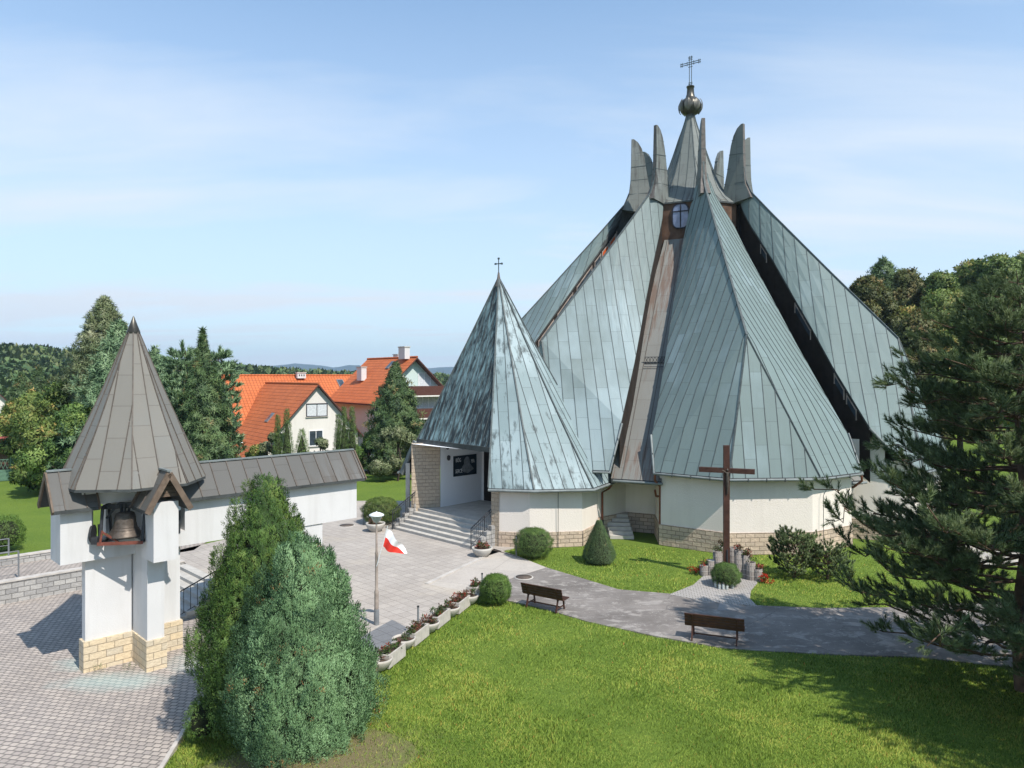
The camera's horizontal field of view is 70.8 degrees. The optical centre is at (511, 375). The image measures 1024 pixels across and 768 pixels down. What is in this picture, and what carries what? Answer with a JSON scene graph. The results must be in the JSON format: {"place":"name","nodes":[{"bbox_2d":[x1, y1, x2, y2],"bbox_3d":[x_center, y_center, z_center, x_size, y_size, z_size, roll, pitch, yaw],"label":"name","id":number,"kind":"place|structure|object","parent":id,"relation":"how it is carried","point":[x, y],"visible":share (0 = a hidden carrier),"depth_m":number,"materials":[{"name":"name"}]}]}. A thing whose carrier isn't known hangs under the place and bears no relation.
{"place":"outdoors","nodes":[
{"label":"outdoors","id":0,"kind":"place"},
{"bbox_2d":[0,542,205,579],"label":"terrace path","id":1,"kind":"structure","parent":0,"point":[36,567],"depth_m":29.97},
{"bbox_2d":[0,590,218,767],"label":"yard paving","id":2,"kind":"structure","parent":0,"point":[59,708],"depth_m":19.54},
{"bbox_2d":[0,567,81,604],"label":"retaining wall","id":3,"kind":"structure","parent":2,"relation":"on","point":[22,588],"depth_m":28.46,"materials":[{"name":"concrete"}]},
{"bbox_2d":[180,564,219,619],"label":"yard steps","id":4,"kind":"structure","parent":2,"relation":"on","point":[189,575],"depth_m":27.85,"materials":[{"name":"concrete"}]},
{"bbox_2d":[180,562,236,614],"bbox_3d":[-11.155,7.874,26.676,0.064,1.752,2.514,0,0,45],"label":"stair railing","id":5,"kind":"object","parent":4,"relation":"on","point":[190,592],"visible":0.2,"depth_m":26.15,"materials":[{"name":"metal"}]},
{"bbox_2d":[37,316,366,673],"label":"bell tower","id":6,"kind":"structure","parent":2,"relation":"on","point":[132,445],"depth_m":21.75,"materials":[{"name":"white paint"}]},
{"bbox_2d":[88,503,144,545],"bbox_3d":[-11.752,4.393,21.612,1.613,1.105,1.201,0,0,-10],"label":"steel stand","id":7,"kind":"object","parent":6,"relation":"in","point":[94,539],"visible":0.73,"depth_m":21.17,"materials":[{"name":"metal"}]},
{"bbox_2d":[106,502,141,538],"bbox_3d":[-11.550,4.296,21.500,0.998,1.040,0.998,0,0,0],"label":"church bell","id":8,"kind":"object","parent":7,"relation":"hanging from","point":[125,525],"visible":0.99,"depth_m":21.26,"materials":[{"name":"brown metal"}]},
{"bbox_2d":[180,501,513,633],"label":"plaza","id":9,"kind":"structure","parent":0,"point":[404,590],"depth_m":30.44,"materials":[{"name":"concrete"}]},
{"bbox_2d":[366,518,384,531],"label":"bowl planter","id":10,"kind":"object","parent":9,"relation":"on","point":[371,525],"visible":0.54,"depth_m":36.70,"materials":[{"name":"concrete"}]},
{"bbox_2d":[369,511,383,624],"bbox_3d":[-4.344,6.155,23.089,0.490,3.630,0.490,0,0,0],"label":"lamp post","id":11,"kind":"object","parent":9,"relation":"on","point":[376,516],"visible":1,"depth_m":23.04,"materials":[{"name":"grey metal"}]},
{"bbox_2d":[376,526,406,565],"bbox_3d":[-3.837,5.432,22.998,0.998,1.300,0.313,0,0,0],"label":"flag","id":12,"kind":"object","parent":11,"relation":"attached to","point":[392,543],"visible":1,"depth_m":22.98,"materials":[{"name":"white fabric"}]},
{"bbox_2d":[361,496,401,523],"bbox_3d":[-7.109,7.205,39.017,2.202,1.416,2.185,0,0,27],"label":"leafy shrub","id":13,"kind":"object","parent":9,"relation":"on","point":[385,506],"visible":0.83,"depth_m":38.50,"materials":[{"name":"green plant"}]},
{"bbox_2d":[375,647,392,670],"bbox_3d":[-3.600,7.690,19.598,0.703,0.561,0.703,0,0,0],"label":"bowl planter","id":14,"kind":"object","parent":9,"relation":"on","point":[383,664],"visible":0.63,"depth_m":19.45,"materials":[{"name":"concrete"}]},
{"bbox_2d":[363,620,406,654],"bbox_3d":[-4.055,7.974,21.617,1.188,0.020,3.818,0,0,9],"label":"dark slab strip","id":15,"kind":"object","parent":9,"relation":"on","point":[383,634],"visible":0.32,"depth_m":22.27,"materials":[{"name":"stone"}]},
{"bbox_2d":[376,637,405,668],"bbox_3d":[-3.363,7.656,20.101,0.506,0.628,1.001,0,0,19],"label":"box planter","id":16,"kind":"object","parent":9,"relation":"on","point":[396,650],"visible":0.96,"depth_m":20.08,"materials":[{"name":"concrete"}]},
{"bbox_2d":[392,630,415,649],"bbox_3d":[-3.172,7.702,21.097,0.703,0.537,0.703,0,0,0],"label":"bowl planter","id":17,"kind":"object","parent":9,"relation":"on","point":[408,641],"visible":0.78,"depth_m":21.03,"materials":[{"name":"concrete"}]},
{"bbox_2d":[402,617,428,646],"bbox_3d":[-2.911,7.658,21.739,0.446,0.623,0.982,0,0,19],"label":"box planter","id":18,"kind":"object","parent":9,"relation":"on","point":[420,630],"visible":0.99,"depth_m":21.64,"materials":[{"name":"concrete"}]},
{"bbox_2d":[419,613,439,632],"bbox_3d":[-2.601,7.683,22.509,0.703,0.573,0.703,0,0,0],"label":"bowl planter","id":19,"kind":"object","parent":9,"relation":"on","point":[433,624],"visible":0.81,"depth_m":22.43,"materials":[{"name":"concrete"}]},
{"bbox_2d":[426,603,450,628],"bbox_3d":[-2.367,7.662,23.187,0.464,0.617,0.980,0,0,19],"label":"box planter","id":20,"kind":"object","parent":9,"relation":"on","point":[441,613],"visible":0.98,"depth_m":23.11,"materials":[{"name":"concrete"}]},
{"bbox_2d":[442,599,459,616],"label":"bowl planter","id":21,"kind":"object","parent":9,"relation":"on","point":[454,609],"visible":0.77,"depth_m":23.83,"materials":[{"name":"concrete"}]},
{"bbox_2d":[448,591,469,613],"bbox_3d":[-1.818,7.673,24.625,0.465,0.595,0.980,0,0,19],"label":"box planter","id":22,"kind":"object","parent":9,"relation":"on","point":[461,601],"visible":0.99,"depth_m":24.52,"materials":[{"name":"concrete"}]},
{"bbox_2d":[466,577,480,594],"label":"box planter","id":23,"kind":"object","parent":9,"relation":"on","point":[475,583],"visible":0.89,"depth_m":26.05,"materials":[{"name":"concrete"}]},
{"bbox_2d":[472,540,492,556],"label":"bowl planter","id":24,"kind":"object","parent":9,"relation":"on","point":[480,549],"visible":1,"depth_m":31.60,"materials":[{"name":"concrete"}]},
{"bbox_2d":[270,363,453,374],"bbox_3d":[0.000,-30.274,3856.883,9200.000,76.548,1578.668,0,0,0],"label":"mountains","id":25,"kind":"structure","parent":0,"point":[446,370],"depth_m":3763.86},
{"bbox_2d":[0,406,1023,767],"bbox_3d":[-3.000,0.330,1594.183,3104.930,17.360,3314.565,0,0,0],"label":"ground","id":26,"kind":"structure","parent":0,"point":[24,508],"depth_m":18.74,"materials":[{"name":"green plant"}]},
{"bbox_2d":[0,437,9,469],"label":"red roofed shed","id":27,"kind":"structure","parent":26,"relation":"on","point":[2,456],"depth_m":60.96,"materials":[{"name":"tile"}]},
{"bbox_2d":[0,457,14,480],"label":"garden fence","id":28,"kind":"object","parent":26,"relation":"on","point":[4,475],"visible":0.27,"depth_m":54.77,"materials":[{"name":"green paint"}]},
{"bbox_2d":[0,515,27,549],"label":"leafy shrub","id":29,"kind":"object","parent":26,"relation":"on","point":[10,529],"visible":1,"depth_m":32.58,"materials":[{"name":"green plant"}]},
{"bbox_2d":[0,371,46,414],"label":"spruce","id":30,"kind":"object","parent":26,"relation":"on","point":[21,385],"visible":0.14,"depth_m":84.52,"materials":[{"name":"green plant"}]},
{"bbox_2d":[0,387,47,467],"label":"bushy tree","id":31,"kind":"object","parent":26,"relation":"on","point":[8,447],"visible":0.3,"depth_m":58.68,"materials":[{"name":"green plant"}]},
{"bbox_2d":[0,549,50,565],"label":"terrace wall","id":32,"kind":"structure","parent":26,"relation":"on","point":[34,556],"depth_m":30.82,"materials":[{"name":"concrete"}]},
{"bbox_2d":[8,415,61,492],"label":"bushy tree","id":33,"kind":"object","parent":26,"relation":"on","point":[40,432],"visible":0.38,"depth_m":48.82,"materials":[{"name":"green plant"}]},
{"bbox_2d":[4,379,73,460],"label":"bushy tree","id":34,"kind":"object","parent":26,"relation":"on","point":[23,419],"visible":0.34,"depth_m":55.12,"materials":[{"name":"green plant"}]},
{"bbox_2d":[29,365,50,416],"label":"spruce","id":35,"kind":"object","parent":26,"relation":"on","point":[38,381],"visible":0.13,"depth_m":87.64,"materials":[{"name":"green plant"}]},
{"bbox_2d":[12,401,91,484],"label":"bushy tree","id":36,"kind":"object","parent":26,"relation":"on","point":[69,415],"visible":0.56,"depth_m":47.07,"materials":[{"name":"green plant"}]},
{"bbox_2d":[39,319,127,488],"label":"pine","id":37,"kind":"object","parent":26,"relation":"on","point":[111,342],"visible":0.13,"depth_m":48.69,"materials":[{"name":"green plant"}]},
{"bbox_2d":[49,294,128,402],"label":"spruce","id":38,"kind":"object","parent":26,"relation":"on","point":[95,327],"visible":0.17,"depth_m":54.81,"materials":[{"name":"green plant"}]},
{"bbox_2d":[148,344,178,412],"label":"pine","id":39,"kind":"object","parent":26,"relation":"on","point":[155,355],"visible":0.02,"depth_m":51.72,"materials":[{"name":"green plant"}]},
{"bbox_2d":[159,339,196,420],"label":"pine","id":40,"kind":"object","parent":26,"relation":"on","point":[170,363],"visible":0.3,"depth_m":45.40,"materials":[{"name":"green plant"}]},
{"bbox_2d":[158,694,203,767],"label":"kerb","id":41,"kind":"structure","parent":26,"relation":"on","point":[173,748],"depth_m":16.84,"materials":[{"name":"concrete"}]},
{"bbox_2d":[182,695,219,741],"bbox_3d":[-7.298,8.025,16.978,0.940,1.011,0.933,0,0,0],"label":"leafy shrub","id":42,"kind":"object","parent":26,"relation":"on","point":[199,721],"visible":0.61,"depth_m":16.80,"materials":[{"name":"green plant"}]},
{"bbox_2d":[172,326,249,460],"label":"spruce","id":43,"kind":"object","parent":26,"relation":"on","point":[204,406],"visible":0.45,"depth_m":41.33,"materials":[{"name":"green plant"}]},
{"bbox_2d":[0,342,449,399],"bbox_3d":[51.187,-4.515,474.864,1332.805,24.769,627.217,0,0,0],"label":"broadleaf wood","id":44,"kind":"object","parent":26,"relation":"on","point":[18,353],"visible":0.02,"depth_m":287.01,"materials":[{"name":"green plant"}]},
{"bbox_2d":[209,344,247,457],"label":"pine","id":45,"kind":"object","parent":26,"relation":"on","point":[228,366],"visible":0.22,"depth_m":46.87,"materials":[{"name":"green plant"}]},
{"bbox_2d":[182,471,307,744],"bbox_3d":[-5.939,5.582,17.653,3.586,6.537,3.265,0,0,0],"label":"thuja","id":46,"kind":"object","parent":26,"relation":"on","point":[258,536],"visible":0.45,"depth_m":16.94,"materials":[{"name":"green plant"}]},
{"bbox_2d":[245,444,268,456],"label":"leafy shrub","id":47,"kind":"object","parent":26,"relation":"on","point":[254,450],"visible":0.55,"depth_m":57.77,"materials":[{"name":"green plant"}]},
{"bbox_2d":[258,432,275,455],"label":"leafy shrub","id":48,"kind":"object","parent":26,"relation":"on","point":[265,446],"visible":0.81,"depth_m":57.65,"materials":[{"name":"green plant"}]},
{"bbox_2d":[271,414,282,454],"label":"columnar thuja","id":49,"kind":"object","parent":26,"relation":"on","point":[277,436],"visible":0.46,"depth_m":55.87,"materials":[{"name":"plant"}]},
{"bbox_2d":[221,372,351,425],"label":"orange roofed house","id":50,"kind":"structure","parent":26,"relation":"on","point":[330,384],"depth_m":80.73,"materials":[{"name":"orange tile"}]},
{"bbox_2d":[279,408,293,453],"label":"columnar thuja","id":51,"kind":"object","parent":26,"relation":"on","point":[287,446],"visible":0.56,"depth_m":55.85,"materials":[{"name":"plant"}]},
{"bbox_2d":[230,382,363,457],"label":"white house","id":52,"kind":"structure","parent":26,"relation":"on","point":[315,409],"depth_m":68.60,"materials":[{"name":"beige paint"}]},
{"bbox_2d":[309,430,322,446],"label":"window","id":53,"kind":"structure","parent":52,"relation":"in","point":[313,434],"depth_m":67.78,"materials":[{"name":"glass"}]},
{"bbox_2d":[305,403,327,417],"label":"window","id":54,"kind":"structure","parent":52,"relation":"in","point":[312,409],"depth_m":67.96,"materials":[{"name":"glass"}]},
{"bbox_2d":[293,428,310,452],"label":"columnar thuja","id":55,"kind":"object","parent":26,"relation":"on","point":[302,446],"visible":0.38,"depth_m":55.85,"materials":[{"name":"plant"}]},
{"bbox_2d":[218,528,391,767],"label":"juniper","id":56,"kind":"object","parent":26,"relation":"on","point":[306,668],"visible":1,"depth_m":15.42,"materials":[{"name":"green plant"}]},
{"bbox_2d":[314,436,328,451],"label":"leafy shrub","id":57,"kind":"object","parent":26,"relation":"on","point":[322,444],"visible":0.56,"depth_m":56.92,"materials":[{"name":"green plant"}]},
{"bbox_2d":[332,413,341,449],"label":"columnar thuja","id":58,"kind":"object","parent":26,"relation":"on","point":[336,445],"visible":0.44,"depth_m":57.88,"materials":[{"name":"plant"}]},
{"bbox_2d":[337,405,348,448],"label":"columnar thuja","id":59,"kind":"object","parent":26,"relation":"on","point":[344,434],"visible":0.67,"depth_m":57.84,"materials":[{"name":"plant"}]},
{"bbox_2d":[346,405,361,460],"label":"columnar thuja","id":60,"kind":"object","parent":26,"relation":"on","point":[352,442],"visible":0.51,"depth_m":57.85,"materials":[{"name":"plant"}]},
{"bbox_2d":[347,432,385,473],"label":"leafy shrub","id":61,"kind":"object","parent":26,"relation":"on","point":[361,454],"visible":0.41,"depth_m":58.78,"materials":[{"name":"green plant"}]},
{"bbox_2d":[331,346,443,454],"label":"house","id":62,"kind":"structure","parent":26,"relation":"on","point":[360,384],"depth_m":74.69,"materials":[{"name":"tile"}]},
{"bbox_2d":[418,373,430,385],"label":"window","id":63,"kind":"structure","parent":62,"relation":"in","point":[424,379],"depth_m":74.75,"materials":[{"name":"glass"}]},
{"bbox_2d":[416,397,437,408],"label":"window","id":64,"kind":"structure","parent":62,"relation":"in","point":[425,402],"depth_m":74.95,"materials":[{"name":"glass"}]},
{"bbox_2d":[367,424,416,480],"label":"leafy shrub","id":65,"kind":"object","parent":26,"relation":"on","point":[405,437],"visible":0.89,"depth_m":54.58,"materials":[{"name":"green plant"}]},
{"bbox_2d":[359,360,426,475],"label":"spruce","id":66,"kind":"object","parent":26,"relation":"on","point":[398,407],"visible":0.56,"depth_m":58.95,"materials":[{"name":"green plant"}]},
{"bbox_2d":[461,587,478,604],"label":"bowl planter","id":67,"kind":"object","parent":26,"relation":"on","point":[474,595],"visible":0.66,"depth_m":25.20,"materials":[{"name":"concrete"}]},
{"bbox_2d":[425,550,515,584],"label":"kerb","id":68,"kind":"structure","parent":26,"relation":"on","point":[452,571],"depth_m":29.51,"materials":[{"name":"concrete"}]},
{"bbox_2d":[431,549,545,590],"bbox_3d":[-0.570,8.070,29.629,3.359,0.200,6.395,0,0,23],"label":"concrete apron","id":69,"kind":"object","parent":26,"relation":"on","point":[510,566],"visible":0.63,"depth_m":29.66,"materials":[{"name":"grey concrete"}]},
{"bbox_2d":[477,572,511,603],"bbox_3d":[-0.603,7.444,25.357,1.268,1.042,1.300,0,0,0],"label":"round bush","id":70,"kind":"object","parent":26,"relation":"on","point":[494,587],"visible":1,"depth_m":25.06,"materials":[{"name":"green plant"}]},
{"bbox_2d":[512,526,554,557],"bbox_3d":[0.945,7.268,31.686,1.819,1.334,1.834,0,0,-31],"label":"round bush","id":71,"kind":"object","parent":26,"relation":"on","point":[533,541],"visible":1,"depth_m":31.25,"materials":[{"name":"green plant"}]},
{"bbox_2d":[582,520,616,564],"bbox_3d":[3.750,7.052,30.872,1.542,1.842,1.555,0,0,0],"label":"dwarf spruce","id":72,"kind":"object","parent":26,"relation":"on","point":[599,548],"visible":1,"depth_m":30.55,"materials":[{"name":"green plant"}]},
{"bbox_2d":[392,56,946,554],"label":"church","id":73,"kind":"structure","parent":26,"relation":"on","point":[660,342],"depth_m":36.34,"materials":[{"name":"teal metal"}]},
{"bbox_2d":[453,454,476,476],"bbox_3d":[-2.600,4.950,39.968,0.054,1.120,1.720,0,0,44],"label":"poster","id":74,"kind":"object","parent":73,"relation":"attached to","point":[463,465],"visible":1,"depth_m":39.91,"materials":[{"name":"paper"}]},
{"bbox_2d":[484,452,490,500],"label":"door","id":75,"kind":"structure","parent":73,"relation":"in","point":[487,495],"depth_m":40.70,"materials":[{"name":"black"}]},
{"bbox_2d":[672,203,688,228],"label":"lantern window","id":76,"kind":"structure","parent":73,"relation":"in","point":[680,212],"depth_m":43.23,"materials":[{"name":"blue glass"}]},
{"bbox_2d":[794,303,810,339],"bbox_3d":[15.703,-2.976,38.902,0.064,2.093,1.234,0,0,-19],"label":"side window","id":77,"kind":"structure","parent":73,"relation":"in","point":[796,310],"depth_m":38.91,"materials":[{"name":"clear glass"}]},
{"bbox_2d":[834,373,844,399],"bbox_3d":[16.554,0.520,36.435,0.067,1.352,0.642,0,0,-26],"label":"side window","id":78,"kind":"structure","parent":73,"relation":"in","point":[836,381],"depth_m":36.41,"materials":[{"name":"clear glass"}]},
{"bbox_2d":[846,393,856,419],"bbox_3d":[16.862,1.526,35.767,0.066,1.322,0.639,0,0,-24],"label":"side window","id":79,"kind":"structure","parent":73,"relation":"in","point":[848,401],"depth_m":35.76,"materials":[{"name":"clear glass"}]},
{"bbox_2d":[712,545,722,563],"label":"ribbed planter","id":80,"kind":"object","parent":26,"relation":"on","point":[717,553],"visible":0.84,"depth_m":29.46,"materials":[{"name":"grey concrete"}]},
{"bbox_2d":[754,562,763,581],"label":"ribbed planter","id":81,"kind":"object","parent":26,"relation":"on","point":[758,570],"visible":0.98,"depth_m":27.99,"materials":[{"name":"grey concrete"}]},
{"bbox_2d":[758,572,773,583],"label":"red flowers","id":82,"kind":"object","parent":26,"relation":"on","point":[764,577],"visible":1,"depth_m":27.80,"materials":[{"name":"plant"}]},
{"bbox_2d":[766,524,822,577],"bbox_3d":[11.258,7.090,28.699,2.201,2.235,2.295,0,0,0],"label":"dwarf pine","id":83,"kind":"object","parent":26,"relation":"on","point":[800,543],"visible":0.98,"depth_m":28.39,"materials":[{"name":"green plant"}]},
{"bbox_2d":[806,538,855,579],"bbox_3d":[12.470,7.282,28.321,2.037,1.846,1.971,0,0,0],"label":"dwarf pine","id":84,"kind":"object","parent":26,"relation":"on","point":[827,554],"visible":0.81,"depth_m":28.10,"materials":[{"name":"green plant"}]},
{"bbox_2d":[848,274,903,331],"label":"broadleaf tree","id":85,"kind":"object","parent":26,"relation":"on","point":[873,294],"visible":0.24,"depth_m":72.66,"materials":[{"name":"green plant"}]},
{"bbox_2d":[865,255,900,288],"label":"tall conifer","id":86,"kind":"object","parent":26,"relation":"on","point":[885,266],"visible":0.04,"depth_m":81.22,"materials":[{"name":"green plant"}]},
{"bbox_2d":[884,267,925,317],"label":"broadleaf tree","id":87,"kind":"object","parent":26,"relation":"on","point":[906,288],"visible":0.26,"depth_m":76.58,"materials":[{"name":"green plant"}]},
{"bbox_2d":[796,254,1023,692],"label":"pine","id":88,"kind":"object","parent":26,"relation":"on","point":[951,558],"visible":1,"depth_m":18.32,"materials":[{"name":"green plant"}]},
{"bbox_2d":[891,310,970,443],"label":"broadleaf tree","id":89,"kind":"object","parent":26,"relation":"on","point":[911,324],"visible":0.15,"depth_m":59.26,"materials":[{"name":"green plant"}]},
{"bbox_2d":[895,268,1007,362],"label":"broadleaf tree","id":90,"kind":"object","parent":26,"relation":"on","point":[940,287],"visible":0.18,"depth_m":72.72,"materials":[{"name":"green plant"}]},
{"bbox_2d":[926,323,1023,448],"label":"broadleaf tree","id":91,"kind":"object","parent":26,"relation":"on","point":[959,443],"visible":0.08,"depth_m":60.25,"materials":[{"name":"green plant"}]},
{"bbox_2d":[950,258,1022,390],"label":"broadleaf tree","id":92,"kind":"object","parent":26,"relation":"on","point":[963,276],"visible":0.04,"depth_m":77.15,"materials":[{"name":"green plant"}]},
{"bbox_2d":[966,252,1022,429],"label":"broadleaf tree","id":93,"kind":"object","parent":26,"relation":"on","point":[992,264],"visible":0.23,"depth_m":72.81,"materials":[{"name":"green plant"}]},
{"bbox_2d":[0,0,1023,367],"label":"sky","id":94,"kind":"structure","parent":0,"point":[330,183],"materials":[{"name":"blue"}]},
{"bbox_2d":[669,575,756,605],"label":"sett paving","id":95,"kind":"structure","parent":0,"point":[703,588],"depth_m":26.49,"materials":[{"name":"grey stone"}]},
{"bbox_2d":[698,557,707,575],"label":"ribbed planter","id":96,"kind":"object","parent":95,"relation":"on","point":[703,568],"visible":1,"depth_m":28.75,"materials":[{"name":"grey concrete"}]},
{"bbox_2d":[706,559,714,575],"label":"ribbed planter","id":97,"kind":"object","parent":95,"relation":"on","point":[710,563],"visible":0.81,"depth_m":28.74,"materials":[{"name":"grey concrete"}]},
{"bbox_2d":[710,561,742,587],"bbox_3d":[8.119,7.510,27.345,1.228,0.889,1.252,0,0,0],"label":"round bush","id":98,"kind":"object","parent":95,"relation":"on","point":[726,573],"visible":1,"depth_m":27.08,"materials":[{"name":"green plant"}]},
{"bbox_2d":[699,445,754,562],"bbox_3d":[8.474,5.372,28.443,2.126,5.256,0.350,0,0,20],"label":"wooden cross","id":99,"kind":"object","parent":95,"relation":"on","point":[726,470],"visible":0.97,"depth_m":28.40,"materials":[{"name":"red wood"}]},
{"bbox_2d":[733,543,743,577],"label":"ribbed planter","id":100,"kind":"object","parent":95,"relation":"on","point":[738,553],"visible":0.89,"depth_m":28.36,"materials":[{"name":"grey concrete"}]},
{"bbox_2d":[740,547,752,578],"bbox_3d":[9.234,7.373,28.396,0.524,1.254,0.518,0,0,-26],"label":"ribbed planter","id":101,"kind":"object","parent":95,"relation":"on","point":[746,555],"visible":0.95,"depth_m":28.28,"materials":[{"name":"grey concrete"}]},
{"bbox_2d":[746,556,756,580],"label":"ribbed planter","id":102,"kind":"object","parent":95,"relation":"on","point":[750,566],"visible":1,"depth_m":28.06,"materials":[{"name":"grey concrete"}]},
{"bbox_2d":[503,567,1012,667],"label":"asphalt path","id":103,"kind":"structure","parent":0,"point":[829,631],"depth_m":23.40,"materials":[{"name":"grey asphalt"}]},
{"bbox_2d":[514,574,532,579],"bbox_3d":[0.465,7.966,28.533,0.760,0.024,0.760,0,0,0],"label":"manhole cover","id":104,"kind":"object","parent":103,"relation":"on","point":[523,577],"visible":1,"depth_m":28.44,"materials":[{"name":"metal"}]},
{"bbox_2d":[521,582,568,612],"bbox_3d":[1.136,7.567,24.747,1.618,0.836,0.638,0,0,34],"label":"park bench","id":105,"kind":"object","parent":103,"relation":"on","point":[541,591],"visible":1,"depth_m":24.57,"materials":[{"name":"brown wood"}]},
{"bbox_2d":[684,613,744,645],"bbox_3d":[6.114,7.567,21.716,1.728,0.836,0.638,0,0,20],"label":"park bench","id":106,"kind":"object","parent":103,"relation":"on","point":[692,620],"visible":1,"depth_m":21.52,"materials":[{"name":"brown wood"}]},
{"bbox_2d":[717,603,738,610],"bbox_3d":[7.473,7.982,24.891,0.714,0.020,1.045,0,0,16],"label":"path patch","id":107,"kind":"object","parent":103,"relation":"on","point":[727,607],"visible":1,"depth_m":24.79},
{"bbox_2d":[966,545,1017,565],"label":"church forecourt","id":108,"kind":"structure","parent":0,"point":[985,554],"depth_m":32.01,"materials":[{"name":"concrete"}]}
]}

